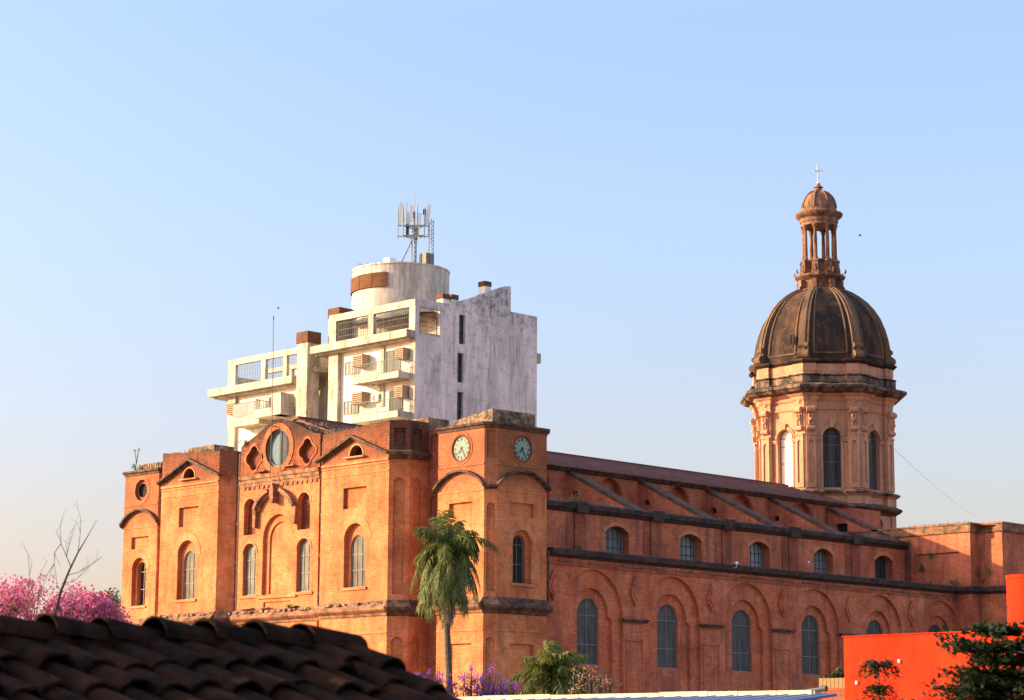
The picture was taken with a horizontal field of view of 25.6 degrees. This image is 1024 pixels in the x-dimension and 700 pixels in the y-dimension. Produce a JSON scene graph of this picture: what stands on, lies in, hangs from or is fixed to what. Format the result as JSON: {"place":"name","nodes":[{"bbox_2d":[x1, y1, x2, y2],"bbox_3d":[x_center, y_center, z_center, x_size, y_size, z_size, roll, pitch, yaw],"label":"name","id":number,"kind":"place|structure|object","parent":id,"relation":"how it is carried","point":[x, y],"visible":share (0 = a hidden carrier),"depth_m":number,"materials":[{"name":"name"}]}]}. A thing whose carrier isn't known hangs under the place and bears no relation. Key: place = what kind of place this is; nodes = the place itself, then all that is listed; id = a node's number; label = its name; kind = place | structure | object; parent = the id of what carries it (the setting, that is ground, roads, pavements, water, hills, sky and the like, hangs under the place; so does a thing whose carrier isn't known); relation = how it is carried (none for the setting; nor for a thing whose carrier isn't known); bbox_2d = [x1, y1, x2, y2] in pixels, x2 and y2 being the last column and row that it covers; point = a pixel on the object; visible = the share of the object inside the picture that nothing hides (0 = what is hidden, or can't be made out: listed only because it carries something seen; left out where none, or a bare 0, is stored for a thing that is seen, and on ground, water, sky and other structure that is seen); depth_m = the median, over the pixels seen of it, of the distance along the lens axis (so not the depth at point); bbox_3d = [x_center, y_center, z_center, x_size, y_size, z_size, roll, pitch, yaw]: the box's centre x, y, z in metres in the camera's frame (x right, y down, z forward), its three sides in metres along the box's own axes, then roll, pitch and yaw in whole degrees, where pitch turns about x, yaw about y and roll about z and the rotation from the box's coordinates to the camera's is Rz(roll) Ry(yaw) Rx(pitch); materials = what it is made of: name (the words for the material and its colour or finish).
{"place":"outdoors","nodes":[
{"label":"outdoors","id":0,"kind":"place"},
{"bbox_2d":[0,613,462,699],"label":"tiled roof","id":1,"kind":"structure","parent":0,"point":[45,656],"depth_m":10.78,"materials":[{"name":"tile"}]},
{"bbox_2d":[208,262,540,450],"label":"apartment building","id":2,"kind":"structure","parent":0,"point":[413,340],"depth_m":202.76,"materials":[{"name":"white paint"}]},
{"bbox_2d":[344,400,358,414],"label":"apartment window","id":3,"kind":"structure","parent":2,"relation":"in","point":[348,407],"depth_m":201.61,"materials":[{"name":"white glass"}]},
{"bbox_2d":[345,361,359,375],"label":"apartment window","id":4,"kind":"structure","parent":2,"relation":"in","point":[348,365],"depth_m":202.30,"materials":[{"name":"white glass"}]},
{"bbox_2d":[384,257,395,261],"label":"equipment cabinet","id":5,"kind":"object","parent":2,"relation":"on","point":[389,259],"visible":0.36,"depth_m":207.40,"materials":[{"name":"white plastic"}]},
{"bbox_2d":[386,350,399,372],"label":"balcony door","id":6,"kind":"structure","parent":2,"relation":"in","point":[390,354],"depth_m":198.39,"materials":[{"name":"grey glass"}]},
{"bbox_2d":[389,390,401,410],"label":"balcony door","id":7,"kind":"structure","parent":2,"relation":"in","point":[391,393],"depth_m":197.43,"materials":[{"name":"grey glass"}]},
{"bbox_2d":[397,194,433,262],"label":"antenna mast","id":8,"kind":"object","parent":2,"relation":"on","point":[410,216],"visible":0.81,"depth_m":207.99,"materials":[{"name":"metal"}]},
{"bbox_2d":[419,252,433,264],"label":"equipment cabinet","id":9,"kind":"object","parent":2,"relation":"on","point":[425,257],"visible":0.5,"depth_m":207.39,"materials":[{"name":"silver metal"}]},
{"bbox_2d":[457,392,460,419],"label":"slit window","id":10,"kind":"structure","parent":2,"relation":"in","point":[458,393],"depth_m":199.39,"materials":[{"name":"black glass"}]},
{"bbox_2d":[457,353,461,382],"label":"slit window","id":11,"kind":"structure","parent":2,"relation":"in","point":[459,374],"depth_m":200.00,"materials":[{"name":"black glass"}]},
{"bbox_2d":[459,315,462,343],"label":"slit window","id":12,"kind":"structure","parent":2,"relation":"in","point":[460,317],"depth_m":200.68,"materials":[{"name":"black glass"}]},
{"bbox_2d":[0,0,1023,619],"label":"sky","id":13,"kind":"structure","parent":0,"point":[176,175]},
{"bbox_2d":[458,686,836,699],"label":"roof","id":14,"kind":"structure","parent":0,"point":[813,694],"depth_m":43.73,"materials":[{"name":"white painted corrugated metal"}]},
{"bbox_2d":[822,688,844,699],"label":"garden wall","id":15,"kind":"structure","parent":0,"point":[840,692],"depth_m":59.09,"materials":[{"name":"brick"}]},
{"bbox_2d":[819,678,844,687],"bbox_3d":[9.330,8.610,58.421,3.400,0.260,0.120,-10,-14,44],"label":"wooden fence","id":16,"kind":"object","parent":15,"relation":"on","point":[834,682],"visible":0.18,"depth_m":59.22,"materials":[{"name":"yellow wood"}]},
{"label":"ground","id":17,"kind":"structure","parent":0,"visible":0},
{"bbox_2d":[0,574,102,621],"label":"pink tree","id":18,"kind":"object","parent":17,"relation":"on","point":[13,601],"visible":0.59,"depth_m":108.21,"materials":[{"name":"dark bark"},{"name":"pink blossom"}]},
{"bbox_2d":[20,500,101,618],"bbox_3d":[-6.018,5.851,29.464,1.076,7.806,0.301,1,-10,-1],"label":"bare tree","id":19,"kind":"object","parent":17,"relation":"on","point":[59,596],"visible":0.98,"depth_m":29.93,"materials":[{"name":"brown plant"}]},
{"bbox_2d":[39,583,131,622],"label":"pink tree","id":20,"kind":"object","parent":17,"relation":"on","point":[107,607],"visible":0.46,"depth_m":108.78,"materials":[{"name":"dark bark"},{"name":"pink blossom"}]},
{"bbox_2d":[77,587,120,611],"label":"green tree","id":21,"kind":"object","parent":17,"relation":"on","point":[116,596],"visible":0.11,"depth_m":163.04,"materials":[{"name":"green plant"}]},
{"bbox_2d":[415,666,452,694],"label":"flowering shrub","id":22,"kind":"object","parent":17,"relation":"on","point":[439,680],"visible":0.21,"depth_m":78.14,"materials":[{"name":"purple plant"}]},
{"bbox_2d":[410,509,498,695],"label":"palm tree","id":23,"kind":"object","parent":17,"relation":"on","point":[447,566],"visible":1,"depth_m":99.16,"materials":[{"name":"green plant"}]},
{"bbox_2d":[446,663,508,696],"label":"flowering shrub","id":24,"kind":"object","parent":17,"relation":"on","point":[477,688],"visible":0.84,"depth_m":78.11,"materials":[{"name":"purple plant"}]},
{"bbox_2d":[491,680,523,694],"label":"flowering shrub","id":25,"kind":"object","parent":17,"relation":"on","point":[512,686],"visible":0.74,"depth_m":78.64,"materials":[{"name":"purple plant"}]},
{"bbox_2d":[509,640,601,694],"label":"palm tree","id":26,"kind":"object","parent":17,"relation":"on","point":[549,671],"visible":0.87,"depth_m":88.60,"materials":[{"name":"green plant"}]},
{"bbox_2d":[119,164,1023,696],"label":"church","id":27,"kind":"structure","parent":17,"relation":"on","point":[323,522],"depth_m":147.34,"materials":[{"name":"brick"}]},
{"bbox_2d":[139,562,145,605],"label":"tower window","id":28,"kind":"structure","parent":27,"relation":"in","point":[144,571],"depth_m":155.53,"materials":[{"name":"grey glass"}]},
{"bbox_2d":[184,551,195,598],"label":"window","id":29,"kind":"structure","parent":27,"relation":"in","point":[190,560],"depth_m":148.70,"materials":[{"name":"grey glass"}]},
{"bbox_2d":[245,544,255,595],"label":"window","id":30,"kind":"structure","parent":27,"relation":"in","point":[250,567],"depth_m":145.32,"materials":[{"name":"grey glass"}]},
{"bbox_2d":[269,316,276,478],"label":"antenna rod","id":31,"kind":"object","parent":27,"relation":"attached to","point":[272,406],"visible":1,"depth_m":144.83,"materials":[{"name":"metal"}]},
{"bbox_2d":[267,429,288,466],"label":"round window","id":32,"kind":"structure","parent":27,"relation":"in","point":[279,448],"depth_m":144.90,"materials":[{"name":"grey glass"}]},
{"bbox_2d":[298,539,310,591],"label":"window","id":33,"kind":"structure","parent":27,"relation":"in","point":[305,550],"depth_m":141.54,"materials":[{"name":"grey glass"}]},
{"bbox_2d":[351,534,365,586],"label":"window","id":34,"kind":"structure","parent":27,"relation":"in","point":[359,543],"depth_m":136.99,"materials":[{"name":"grey glass"}]},
{"bbox_2d":[513,535,522,583],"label":"tower window","id":35,"kind":"structure","parent":27,"relation":"in","point":[517,541],"depth_m":133.23,"materials":[{"name":"glass"}]},
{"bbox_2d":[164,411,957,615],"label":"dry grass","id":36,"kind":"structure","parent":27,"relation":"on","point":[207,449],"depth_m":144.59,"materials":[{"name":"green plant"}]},
{"bbox_2d":[568,492,579,503],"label":"wall plant","id":37,"kind":"object","parent":27,"relation":"on","point":[575,498],"depth_m":142.83,"materials":[{"name":"green plant"}]},
{"bbox_2d":[577,598,596,664],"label":"aisle window","id":38,"kind":"structure","parent":27,"relation":"in","point":[586,610],"depth_m":137.62,"materials":[{"name":"grey glass"}]},
{"bbox_2d":[605,527,621,552],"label":"upper window","id":39,"kind":"structure","parent":27,"relation":"in","point":[612,535],"depth_m":146.43,"materials":[{"name":"glass"}]},
{"bbox_2d":[657,604,675,668],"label":"aisle window","id":40,"kind":"structure","parent":27,"relation":"in","point":[666,618],"depth_m":142.69,"materials":[{"name":"grey glass"}]},
{"bbox_2d":[679,535,693,560],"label":"upper window","id":41,"kind":"structure","parent":27,"relation":"in","point":[686,542],"depth_m":151.56,"materials":[{"name":"glass"}]},
{"bbox_2d":[732,610,749,671],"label":"aisle window","id":42,"kind":"structure","parent":27,"relation":"in","point":[740,621],"depth_m":147.86,"materials":[{"name":"grey glass"}]},
{"bbox_2d":[749,543,761,566],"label":"upper window","id":43,"kind":"structure","parent":27,"relation":"in","point":[754,549],"depth_m":156.63,"materials":[{"name":"glass"}]},
{"bbox_2d":[780,430,792,486],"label":"drum window","id":44,"kind":"structure","parent":27,"relation":"in","point":[785,440],"depth_m":181.97,"materials":[{"name":"white glass"}]},
{"bbox_2d":[801,615,818,674],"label":"aisle window","id":45,"kind":"structure","parent":27,"relation":"in","point":[809,629],"depth_m":152.97,"materials":[{"name":"grey glass"}]},
{"bbox_2d":[814,550,825,572],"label":"upper window","id":46,"kind":"structure","parent":27,"relation":"in","point":[819,556],"depth_m":161.72,"materials":[{"name":"glass"}]},
{"bbox_2d":[823,428,841,486],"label":"drum window","id":47,"kind":"structure","parent":27,"relation":"in","point":[831,437],"depth_m":180.46,"materials":[{"name":"grey glass"}]},
{"bbox_2d":[868,431,876,489],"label":"drum window","id":48,"kind":"structure","parent":27,"relation":"in","point":[872,443],"depth_m":181.97,"materials":[{"name":"grey glass"}]},
{"bbox_2d":[867,620,881,634],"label":"aisle window","id":49,"kind":"structure","parent":27,"relation":"in","point":[873,628],"depth_m":158.36,"materials":[{"name":"grey glass"}]},
{"bbox_2d":[875,556,885,578],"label":"upper window","id":50,"kind":"structure","parent":27,"relation":"in","point":[879,562],"depth_m":166.82,"materials":[{"name":"glass"}]},
{"bbox_2d":[918,563,924,571],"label":"wall plant","id":51,"kind":"object","parent":27,"relation":"attached to","point":[921,567],"depth_m":167.10,"materials":[{"name":"green plant"}]},
{"bbox_2d":[927,551,936,558],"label":"wall plant","id":52,"kind":"object","parent":27,"relation":"attached to","point":[934,554],"depth_m":166.52,"materials":[{"name":"green plant"}]},
{"bbox_2d":[928,625,939,632],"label":"aisle window","id":53,"kind":"structure","parent":27,"relation":"in","point":[933,628],"depth_m":163.47,"materials":[{"name":"grey glass"}]},
{"bbox_2d":[902,456,982,521],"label":"cable","id":54,"kind":"object","parent":27,"relation":"attached to","point":[940,490],"visible":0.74,"depth_m":181.75,"materials":[{"name":"dark metal"},{"name":"black rubber"}]},
{"bbox_2d":[949,579,959,585],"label":"wall plant","id":55,"kind":"object","parent":27,"relation":"on","point":[952,582],"depth_m":164.66,"materials":[{"name":"green plant"}]},
{"bbox_2d":[976,567,989,582],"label":"wall plant","id":56,"kind":"object","parent":27,"relation":"attached to","point":[984,572],"depth_m":164.31,"materials":[{"name":"green plant"}]},
{"bbox_2d":[568,663,624,694],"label":"dry shrub","id":57,"kind":"object","parent":17,"relation":"on","point":[591,690],"visible":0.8,"depth_m":87.00,"materials":[{"name":"brown plant"}]},
{"bbox_2d":[823,667,843,677],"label":"green bush","id":58,"kind":"object","parent":17,"relation":"on","point":[836,674],"visible":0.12,"depth_m":70.33,"materials":[{"name":"green plant"}]},
{"bbox_2d":[852,657,905,699],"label":"sapling","id":59,"kind":"object","parent":17,"relation":"on","point":[879,691],"visible":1,"depth_m":25.66,"materials":[{"name":"green plant"}]},
{"bbox_2d":[842,630,1023,699],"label":"orange building","id":60,"kind":"structure","parent":17,"relation":"on","point":[917,657],"depth_m":29.06,"materials":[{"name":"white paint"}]},
{"bbox_2d":[1005,574,1023,626],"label":"chimney","id":61,"kind":"object","parent":60,"relation":"on","point":[1015,594],"visible":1,"depth_m":32.44,"materials":[{"name":"orange paint"}]},
{"bbox_2d":[899,616,1023,699],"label":"leafy tree","id":62,"kind":"object","parent":17,"relation":"on","point":[994,681],"visible":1,"depth_m":22.05,"materials":[{"name":"green plant"}]}
]}

